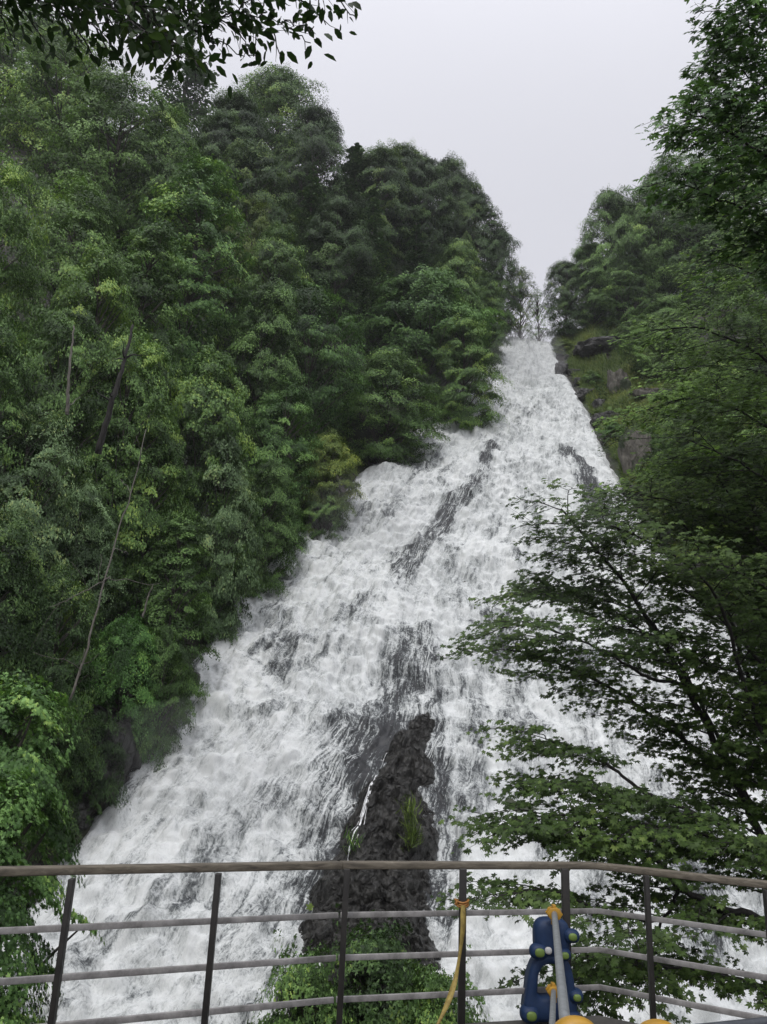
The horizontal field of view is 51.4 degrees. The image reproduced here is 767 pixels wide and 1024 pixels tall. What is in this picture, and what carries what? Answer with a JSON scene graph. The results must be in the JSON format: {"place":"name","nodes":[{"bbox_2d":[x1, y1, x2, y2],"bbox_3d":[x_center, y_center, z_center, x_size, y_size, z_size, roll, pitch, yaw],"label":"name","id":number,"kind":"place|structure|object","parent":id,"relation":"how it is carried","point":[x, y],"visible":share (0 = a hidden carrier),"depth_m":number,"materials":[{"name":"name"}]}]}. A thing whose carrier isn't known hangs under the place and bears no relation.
{"place":"outdoors","nodes":[
{"label":"outdoors","id":0,"kind":"place"},
{"bbox_2d":[0,337,766,1023],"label":"waterfall","id":1,"kind":"structure","parent":0,"point":[286,815],"depth_m":32.12,"materials":[{"name":"white liquid"}]},
{"bbox_2d":[0,114,766,923],"bbox_3d":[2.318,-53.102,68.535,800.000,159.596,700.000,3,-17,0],"label":"hillside","id":2,"kind":"structure","parent":0,"point":[362,432],"depth_m":63.29,"materials":[{"name":"green plant"}]},
{"bbox_2d":[0,299,49,543],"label":"broadleaf tree","id":3,"kind":"object","parent":2,"relation":"on","point":[13,356],"visible":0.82,"depth_m":31.15,"materials":[{"name":"green plant"}]},
{"bbox_2d":[0,133,52,398],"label":"broadleaf tree","id":4,"kind":"object","parent":2,"relation":"on","point":[12,275],"visible":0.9,"depth_m":39.23,"materials":[{"name":"green plant"}]},
{"bbox_2d":[0,495,58,743],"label":"broadleaf tree","id":5,"kind":"object","parent":2,"relation":"on","point":[9,637],"visible":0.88,"depth_m":26.06,"materials":[{"name":"green plant"}]},
{"bbox_2d":[0,765,66,1023],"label":"broadleaf tree","id":6,"kind":"object","parent":2,"relation":"on","point":[8,905],"visible":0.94,"depth_m":11.29,"materials":[{"name":"green plant"}]},
{"bbox_2d":[19,765,81,864],"bbox_3d":[-10.722,9.860,25.470,2.543,3.486,2.348,-8,-20,31],"label":"shrub","id":7,"kind":"object","parent":2,"relation":"on","point":[36,858],"visible":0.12,"depth_m":25.21,"materials":[{"name":"green plant"}]},
{"bbox_2d":[0,668,104,1023],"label":"broadleaf tree","id":8,"kind":"object","parent":2,"relation":"on","point":[14,756],"visible":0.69,"depth_m":13.63,"materials":[{"name":"green plant"}]},
{"bbox_2d":[0,402,108,644],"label":"broadleaf tree","id":9,"kind":"object","parent":2,"relation":"on","point":[45,528],"visible":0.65,"depth_m":30.65,"materials":[{"name":"green plant"}]},
{"bbox_2d":[0,553,108,799],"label":"broadleaf tree","id":10,"kind":"object","parent":2,"relation":"on","point":[57,629],"visible":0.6,"depth_m":26.82,"materials":[{"name":"green plant"}]},
{"bbox_2d":[0,0,119,150],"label":"broadleaf tree","id":11,"kind":"object","parent":2,"relation":"on","point":[7,60],"visible":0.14,"depth_m":89.52,"materials":[{"name":"green plant"}]},
{"bbox_2d":[25,691,99,796],"bbox_3d":[-10.985,8.120,26.894,2.774,4.372,2.996,-4,-18,19],"label":"shrub","id":12,"kind":"object","parent":2,"relation":"on","point":[76,768],"visible":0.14,"depth_m":26.49,"materials":[{"name":"green plant"}]},
{"bbox_2d":[0,299,132,532],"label":"broadleaf tree","id":13,"kind":"object","parent":2,"relation":"on","point":[56,397],"visible":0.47,"depth_m":34.86,"materials":[{"name":"green plant"}]},
{"bbox_2d":[0,20,134,195],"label":"broadleaf tree","id":14,"kind":"object","parent":2,"relation":"on","point":[39,119],"visible":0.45,"depth_m":71.85,"materials":[{"name":"green plant"}]},
{"bbox_2d":[0,165,147,392],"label":"broadleaf tree","id":15,"kind":"object","parent":2,"relation":"on","point":[88,216],"visible":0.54,"depth_m":45.19,"materials":[{"name":"green plant"}]},
{"bbox_2d":[22,471,127,655],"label":"broadleaf tree","id":16,"kind":"object","parent":2,"relation":"on","point":[103,522],"visible":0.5,"depth_m":31.97,"materials":[{"name":"green plant"}]},
{"bbox_2d":[19,236,149,477],"bbox_3d":[-15.489,-7.782,41.498,6.388,14.476,6.120,2,-16,-3],"label":"broadleaf tree","id":17,"kind":"object","parent":2,"relation":"on","point":[100,287],"visible":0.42,"depth_m":42.11,"materials":[{"name":"green plant"}]},
{"bbox_2d":[58,706,130,825],"bbox_3d":[-10.249,8.958,27.924,2.514,4.244,3.148,11,-19,-27],"label":"shrub","id":18,"kind":"object","parent":2,"relation":"on","point":[95,761],"visible":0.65,"depth_m":27.37,"materials":[{"name":"green plant"}]},
{"bbox_2d":[33,430,159,699],"bbox_3d":[-7.934,1.055,22.113,1.710,8.225,3.172,-10,-21,35],"label":"dead tree","id":19,"kind":"object","parent":2,"relation":"on","point":[83,660],"visible":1,"depth_m":21.78,"materials":[{"name":"wood"}]},
{"bbox_2d":[59,704,136,816],"bbox_3d":[-10.752,9.566,28.819,3.346,5.108,3.103,3,-17,0],"label":"boulder","id":20,"kind":"object","parent":2,"relation":"on","point":[128,745],"visible":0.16,"depth_m":28.54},
{"bbox_2d":[23,53,187,247],"bbox_3d":[-20.943,-27.741,62.769,12.117,18.096,12.862,6,-17,-11],"label":"broadleaf tree","id":21,"kind":"object","parent":2,"relation":"on","point":[107,169],"visible":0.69,"depth_m":61.38,"materials":[{"name":"green plant"}]},
{"bbox_2d":[39,310,186,601],"bbox_3d":[-12.156,-2.527,36.401,6.366,14.775,6.032,7,-18,-15],"label":"broadleaf tree","id":22,"kind":"object","parent":2,"relation":"on","point":[143,399],"visible":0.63,"depth_m":36.09,"materials":[{"name":"green plant"}]},
{"bbox_2d":[67,606,168,748],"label":"broadleaf tree","id":23,"kind":"object","parent":2,"relation":"on","point":[121,665],"visible":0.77,"depth_m":29.83,"materials":[{"name":"green plant"}]},
{"bbox_2d":[95,324,147,453],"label":"tree trunk","id":24,"kind":"object","parent":2,"relation":"on","point":[104,428],"visible":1,"depth_m":29.82,"materials":[{"name":"brown plant"}]},
{"bbox_2d":[79,219,196,449],"bbox_3d":[-13.774,-9.898,45.799,6.483,15.984,6.264,5,-17,-9],"label":"broadleaf tree","id":25,"kind":"object","parent":2,"relation":"on","point":[151,239],"visible":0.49,"depth_m":46.33,"materials":[{"name":"green plant"}]},
{"bbox_2d":[84,424,199,632],"bbox_3d":[-10.950,0.767,36.094,5.354,10.152,5.130,9,-19,-19],"label":"broadleaf tree","id":26,"kind":"object","parent":2,"relation":"on","point":[141,499],"visible":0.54,"depth_m":35.19,"materials":[{"name":"green plant"}]},
{"bbox_2d":[130,692,173,769],"bbox_3d":[-9.203,8.553,30.624,2.375,3.835,2.191,11,-19,-26],"label":"shrub","id":27,"kind":"object","parent":2,"relation":"on","point":[159,723],"visible":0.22,"depth_m":30.10,"materials":[{"name":"green plant"}]},
{"bbox_2d":[124,619,195,772],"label":"broadleaf tree","id":28,"kind":"object","parent":2,"relation":"on","point":[171,633],"visible":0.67,"depth_m":30.67,"materials":[{"name":"green plant"}]},
{"bbox_2d":[110,98,210,273],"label":"broadleaf tree","id":29,"kind":"object","parent":2,"relation":"on","point":[188,141],"visible":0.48,"depth_m":62.00,"materials":[{"name":"green plant"}]},
{"bbox_2d":[127,370,208,554],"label":"broadleaf tree","id":30,"kind":"object","parent":2,"relation":"on","point":[190,454],"visible":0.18,"depth_m":41.32,"materials":[{"name":"green plant"}]},
{"bbox_2d":[118,509,225,713],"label":"broadleaf tree","id":31,"kind":"object","parent":2,"relation":"on","point":[181,561],"visible":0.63,"depth_m":34.08,"materials":[{"name":"green plant"}]},
{"bbox_2d":[137,650,210,721],"bbox_3d":[-8.754,7.481,33.437,3.081,4.024,2.484,4,-17,-4],"label":"shrub","id":32,"kind":"object","parent":2,"relation":"on","point":[193,677],"visible":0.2,"depth_m":33.11,"materials":[{"name":"green plant"}]},
{"bbox_2d":[133,20,219,137],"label":"conifer","id":33,"kind":"object","parent":2,"relation":"on","point":[196,109],"visible":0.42,"depth_m":107.81,"materials":[{"name":"green plant"}]},
{"bbox_2d":[0,0,361,111],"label":"overhanging tree","id":34,"kind":"object","parent":2,"relation":"on","point":[155,37],"visible":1,"depth_m":5.72,"materials":[{"name":"green plant"}]},
{"bbox_2d":[116,142,261,401],"bbox_3d":[-13.546,-16.038,54.531,9.838,20.184,10.247,13,-20,-30],"label":"broadleaf tree","id":35,"kind":"object","parent":2,"relation":"on","point":[208,187],"visible":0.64,"depth_m":54.01,"materials":[{"name":"green plant"}]},
{"bbox_2d":[146,340,264,614],"bbox_3d":[-9.521,-1.913,41.928,6.834,15.536,6.548,2,-16,-4],"label":"broadleaf tree","id":36,"kind":"object","parent":2,"relation":"on","point":[212,363],"visible":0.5,"depth_m":41.40,"materials":[{"name":"green plant"}]},
{"bbox_2d":[177,105,251,233],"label":"broadleaf tree","id":37,"kind":"object","parent":2,"relation":"on","point":[223,123],"visible":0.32,"depth_m":75.49,"materials":[{"name":"green plant"}]},
{"bbox_2d":[168,427,267,645],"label":"broadleaf tree","id":38,"kind":"object","parent":2,"relation":"on","point":[239,481],"visible":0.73,"depth_m":39.68,"materials":[{"name":"green plant"}]},
{"bbox_2d":[190,82,284,208],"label":"broadleaf tree","id":39,"kind":"object","parent":2,"relation":"on","point":[247,106],"visible":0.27,"depth_m":79.93,"materials":[{"name":"green plant"}]},
{"bbox_2d":[204,193,280,314],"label":"broadleaf tree","id":40,"kind":"object","parent":2,"relation":"on","point":[248,246],"visible":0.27,"depth_m":66.50,"materials":[{"name":"green plant"}]},
{"bbox_2d":[207,135,300,284],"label":"broadleaf tree","id":41,"kind":"object","parent":2,"relation":"on","point":[260,160],"visible":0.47,"depth_m":71.98,"materials":[{"name":"green plant"}]},
{"bbox_2d":[210,273,308,456],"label":"broadleaf tree","id":42,"kind":"object","parent":2,"relation":"on","point":[271,294],"visible":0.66,"depth_m":53.57,"materials":[{"name":"green plant"}]},
{"bbox_2d":[221,454,306,597],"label":"broadleaf tree","id":43,"kind":"object","parent":2,"relation":"on","point":[269,474],"visible":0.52,"depth_m":44.74,"materials":[{"name":"green plant"}]},
{"bbox_2d":[225,218,317,375],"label":"broadleaf tree","id":44,"kind":"object","parent":2,"relation":"on","point":[279,233],"visible":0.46,"depth_m":61.74,"materials":[{"name":"green plant"}]},
{"bbox_2d":[234,373,325,532],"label":"broadleaf tree","id":45,"kind":"object","parent":2,"relation":"on","point":[299,450],"visible":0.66,"depth_m":50.24,"materials":[{"name":"green plant"}]},
{"bbox_2d":[221,61,339,190],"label":"broadleaf tree","id":46,"kind":"object","parent":2,"relation":"on","point":[280,91],"visible":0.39,"depth_m":96.31,"materials":[{"name":"green plant"}]},
{"bbox_2d":[259,506,312,566],"bbox_3d":[-6.080,1.736,47.819,3.429,4.810,3.715,-3,-18,16],"label":"shrub","id":47,"kind":"object","parent":2,"relation":"on","point":[298,527],"visible":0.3,"depth_m":47.58,"materials":[{"name":"green plant"}]},
{"bbox_2d":[247,928,356,1023],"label":"shrub","id":48,"kind":"object","parent":2,"relation":"on","point":[301,978],"visible":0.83,"depth_m":17.51,"materials":[{"name":"green plant"}]},
{"bbox_2d":[241,276,373,446],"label":"broadleaf tree","id":49,"kind":"object","parent":2,"relation":"on","point":[321,354],"visible":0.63,"depth_m":58.49,"materials":[{"name":"green plant"}]},
{"bbox_2d":[279,170,337,300],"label":"conifer","id":50,"kind":"object","parent":2,"relation":"on","point":[308,209],"visible":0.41,"depth_m":77.53,"materials":[{"name":"green plant"}]},
{"bbox_2d":[272,94,355,229],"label":"broadleaf tree","id":51,"kind":"object","parent":2,"relation":"on","point":[323,125],"visible":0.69,"depth_m":90.12,"materials":[{"name":"green plant"}]},
{"bbox_2d":[298,487,351,541],"bbox_3d":[-3.828,0.428,50.492,3.398,4.718,4.204,-2,-17,13],"label":"shrub","id":52,"kind":"object","parent":2,"relation":"on","point":[319,512],"visible":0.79,"depth_m":49.97,"materials":[{"name":"green plant"}]},
{"bbox_2d":[292,426,367,530],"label":"broadleaf tree","id":53,"kind":"object","parent":2,"relation":"on","point":[329,469],"visible":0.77,"depth_m":51.36,"materials":[{"name":"green plant"}]},
{"bbox_2d":[292,191,378,330],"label":"broadleaf tree","id":54,"kind":"object","parent":2,"relation":"on","point":[344,215],"visible":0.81,"depth_m":74.97,"materials":[{"name":"green plant"}]},
{"bbox_2d":[276,712,440,1023],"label":"rock outcrop","id":55,"kind":"object","parent":2,"relation":"on","point":[386,889],"visible":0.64,"depth_m":24.84,"materials":[{"name":"grey stone"}]},
{"bbox_2d":[395,792,423,850],"bbox_3d":[0.886,9.880,25.439,1.186,1.988,1.266,3,-17,0],"label":"grass tuft","id":56,"kind":"object","parent":55,"relation":"on","point":[411,836],"visible":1,"depth_m":25.32,"materials":[{"name":"green plant"}]},
{"bbox_2d":[320,142,397,264],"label":"conifer","id":57,"kind":"object","parent":2,"relation":"on","point":[354,164],"visible":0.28,"depth_m":92.36,"materials":[{"name":"green plant"}]},
{"bbox_2d":[344,197,401,317],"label":"conifer","id":58,"kind":"object","parent":2,"relation":"on","point":[372,223],"visible":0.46,"depth_m":81.99,"materials":[{"name":"green plant"}]},
{"bbox_2d":[339,139,423,271],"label":"broadleaf tree","id":59,"kind":"object","parent":2,"relation":"on","point":[382,157],"visible":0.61,"depth_m":91.70,"materials":[{"name":"green plant"}]},
{"bbox_2d":[285,903,481,1023],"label":"shrub","id":60,"kind":"object","parent":2,"relation":"on","point":[394,972],"visible":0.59,"depth_m":18.24,"materials":[{"name":"green plant"}]},
{"bbox_2d":[0,152,766,844],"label":"undergrowth","id":61,"kind":"object","parent":2,"relation":"on","point":[370,342],"visible":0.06,"depth_m":64.78,"materials":[{"name":"green plant"}]},
{"bbox_2d":[332,345,455,466],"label":"broadleaf tree","id":62,"kind":"object","parent":2,"relation":"on","point":[389,370],"visible":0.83,"depth_m":62.42,"materials":[{"name":"green plant"}]},
{"bbox_2d":[372,138,450,260],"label":"broadleaf tree","id":63,"kind":"object","parent":2,"relation":"on","point":[406,151],"visible":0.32,"depth_m":96.94,"materials":[{"name":"green plant"}]},
{"bbox_2d":[396,223,431,323],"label":"conifer","id":64,"kind":"object","parent":2,"relation":"on","point":[416,260],"visible":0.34,"depth_m":85.97,"materials":[{"name":"green plant"}]},
{"bbox_2d":[389,149,462,270],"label":"broadleaf tree","id":65,"kind":"object","parent":2,"relation":"on","point":[435,167],"visible":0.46,"depth_m":97.94,"materials":[{"name":"green plant"}]},
{"bbox_2d":[351,263,505,409],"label":"broadleaf tree","id":66,"kind":"object","parent":2,"relation":"on","point":[430,302],"visible":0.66,"depth_m":74.23,"materials":[{"name":"green plant"}]},
{"bbox_2d":[379,944,489,1023],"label":"shrub","id":67,"kind":"object","parent":2,"relation":"on","point":[434,981],"visible":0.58,"depth_m":17.35,"materials":[{"name":"green plant"}]},
{"bbox_2d":[409,149,475,272],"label":"broadleaf tree","id":68,"kind":"object","parent":2,"relation":"on","point":[454,166],"visible":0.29,"depth_m":103.11,"materials":[{"name":"green plant"}]},
{"bbox_2d":[429,235,495,337],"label":"broadleaf tree","id":69,"kind":"object","parent":2,"relation":"on","point":[458,253],"visible":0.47,"depth_m":90.86,"materials":[{"name":"green plant"}]},
{"bbox_2d":[432,170,493,289],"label":"broadleaf tree","id":70,"kind":"object","parent":2,"relation":"on","point":[476,188],"visible":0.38,"depth_m":101.45,"materials":[{"name":"green plant"}]},
{"bbox_2d":[415,313,514,430],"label":"broadleaf tree","id":71,"kind":"object","parent":2,"relation":"on","point":[463,412],"visible":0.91,"depth_m":70.67,"materials":[{"name":"green plant"}]},
{"bbox_2d":[443,186,516,298],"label":"broadleaf tree","id":72,"kind":"object","parent":2,"relation":"on","point":[490,224],"visible":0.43,"depth_m":101.29,"materials":[{"name":"green plant"}]},
{"bbox_2d":[468,278,511,364],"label":"broadleaf tree","id":73,"kind":"object","parent":2,"relation":"on","point":[499,304],"visible":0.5,"depth_m":90.74,"materials":[{"name":"green plant"}]},
{"bbox_2d":[475,224,530,339],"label":"broadleaf tree","id":74,"kind":"object","parent":2,"relation":"on","point":[507,282],"visible":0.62,"depth_m":99.43,"materials":[{"name":"green plant"}]},
{"bbox_2d":[505,265,540,338],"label":"broadleaf tree","id":75,"kind":"object","parent":2,"relation":"on","point":[520,327],"visible":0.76,"depth_m":99.57,"materials":[{"name":"green plant"}]},
{"bbox_2d":[525,289,555,341],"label":"broadleaf tree","id":76,"kind":"object","parent":2,"relation":"on","point":[538,328],"visible":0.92,"depth_m":99.45,"materials":[{"name":"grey plant"}]},
{"bbox_2d":[533,259,594,342],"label":"broadleaf tree","id":77,"kind":"object","parent":2,"relation":"on","point":[562,270],"visible":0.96,"depth_m":99.07,"materials":[{"name":"green plant"}]},
{"bbox_2d":[564,241,627,327],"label":"broadleaf tree","id":78,"kind":"object","parent":2,"relation":"on","point":[579,260],"visible":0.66,"depth_m":99.35,"materials":[{"name":"green plant"}]},
{"bbox_2d":[570,336,624,357],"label":"rock","id":79,"kind":"object","parent":2,"relation":"on","point":[588,347],"visible":0.54,"depth_m":90.28,"materials":[{"name":"grey stone"}]},
{"bbox_2d":[430,396,766,1023],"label":"maple tree","id":80,"kind":"object","parent":2,"relation":"on","point":[692,842],"visible":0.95,"depth_m":10.30,"materials":[{"name":"green plant"}]},
{"bbox_2d":[574,183,655,320],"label":"broadleaf tree","id":81,"kind":"object","parent":2,"relation":"on","point":[610,208],"visible":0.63,"depth_m":100.23,"materials":[{"name":"green plant"}]},
{"bbox_2d":[607,369,631,394],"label":"rock","id":82,"kind":"object","parent":2,"relation":"on","point":[616,380],"visible":0.52,"depth_m":79.78,"materials":[{"name":"grey stone"}]},
{"bbox_2d":[592,254,661,326],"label":"broadleaf tree","id":83,"kind":"object","parent":2,"relation":"on","point":[641,268],"visible":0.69,"depth_m":96.83,"materials":[{"name":"green plant"}]},
{"bbox_2d":[617,427,652,479],"bbox_3d":[19.764,-3.152,62.009,2.911,7.011,2.539,3,-17,0],"label":"rock","id":84,"kind":"object","parent":2,"relation":"on","point":[627,459],"visible":0.4,"depth_m":61.69,"materials":[{"name":"grey stone"}]},
{"bbox_2d":[599,201,683,314],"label":"broadleaf tree","id":85,"kind":"object","parent":2,"relation":"on","point":[637,220],"visible":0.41,"depth_m":99.66,"materials":[{"name":"green plant"}]},
{"bbox_2d":[550,313,766,599],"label":"grass","id":86,"kind":"structure","parent":2,"relation":"on","point":[597,361],"depth_m":80.87,"materials":[{"name":"green plant"}]},
{"bbox_2d":[610,171,706,302],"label":"broadleaf tree","id":87,"kind":"object","parent":2,"relation":"on","point":[637,195],"visible":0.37,"depth_m":99.49,"materials":[{"name":"green plant"}]},
{"bbox_2d":[613,293,707,378],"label":"broadleaf tree","id":88,"kind":"object","parent":2,"relation":"on","point":[666,304],"visible":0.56,"depth_m":80.52,"materials":[{"name":"green plant"}]},
{"bbox_2d":[617,146,726,297],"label":"broadleaf tree","id":89,"kind":"object","parent":2,"relation":"on","point":[669,166],"visible":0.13,"depth_m":103.38,"materials":[{"name":"green plant"}]},
{"bbox_2d":[592,179,766,552],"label":"broadleaf tree","id":90,"kind":"object","parent":2,"relation":"on","point":[698,364],"visible":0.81,"depth_m":13.39,"materials":[{"name":"green plant"}]},
{"bbox_2d":[645,395,728,484],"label":"broadleaf tree","id":91,"kind":"object","parent":2,"relation":"on","point":[669,425],"visible":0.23,"depth_m":56.16,"materials":[{"name":"green plant"}]},
{"bbox_2d":[625,0,766,300],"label":"maple tree","id":92,"kind":"object","parent":2,"relation":"on","point":[715,113],"visible":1,"depth_m":10.55,"materials":[{"name":"green plant"}]},
{"bbox_2d":[642,191,760,308],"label":"broadleaf tree","id":93,"kind":"object","parent":2,"relation":"on","point":[713,236],"visible":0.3,"depth_m":96.60,"materials":[{"name":"green plant"}]},
{"bbox_2d":[662,350,766,487],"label":"broadleaf tree","id":94,"kind":"object","parent":2,"relation":"on","point":[744,431],"visible":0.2,"depth_m":53.25,"materials":[{"name":"green plant"}]},
{"bbox_2d":[685,231,766,376],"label":"broadleaf tree","id":95,"kind":"object","parent":2,"relation":"on","point":[744,322],"visible":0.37,"depth_m":72.69,"materials":[{"name":"green plant"}]},
{"bbox_2d":[685,99,766,290],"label":"broadleaf tree","id":96,"kind":"object","parent":2,"relation":"on","point":[727,171],"visible":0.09,"depth_m":104.88,"materials":[{"name":"green plant"}]},
{"bbox_2d":[0,0,766,341],"label":"sky","id":97,"kind":"structure","parent":0,"point":[544,101],"materials":[{"name":"white"}]},
{"bbox_2d":[37,335,766,1021],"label":"spray","id":98,"kind":"object","parent":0,"point":[411,621],"visible":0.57,"depth_m":43.65,"materials":[{"name":"white liquid"}]},
{"bbox_2d":[465,1015,636,1023],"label":"deck","id":99,"kind":"structure","parent":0,"point":[597,1019],"depth_m":6.77,"materials":[{"name":"concrete"}]},
{"bbox_2d":[0,861,766,1023],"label":"railing","id":100,"kind":"object","parent":99,"relation":"on","point":[59,976],"visible":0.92,"depth_m":6.37,"materials":[{"name":"grey metal"}]},
{"bbox_2d":[436,898,469,1023],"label":"strap","id":101,"kind":"object","parent":100,"relation":"attached to","point":[463,906],"visible":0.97,"depth_m":6.41,"materials":[{"name":"yellow fabric"}]},
{"bbox_2d":[519,904,582,1023],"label":"barricade stand","id":102,"kind":"object","parent":99,"relation":"on","point":[535,1007],"visible":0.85,"depth_m":6.67,"materials":[{"name":"blue plastic"}]},
{"bbox_2d":[552,911,569,1018],"bbox_3d":[1.084,2.731,4.937,0.048,0.232,3.897,-1,-17,11],"label":"steel pipe","id":103,"kind":"object","parent":102,"relation":"attached to","point":[563,1005],"visible":0.93,"depth_m":4.23,"materials":[{"name":"silver metal"}]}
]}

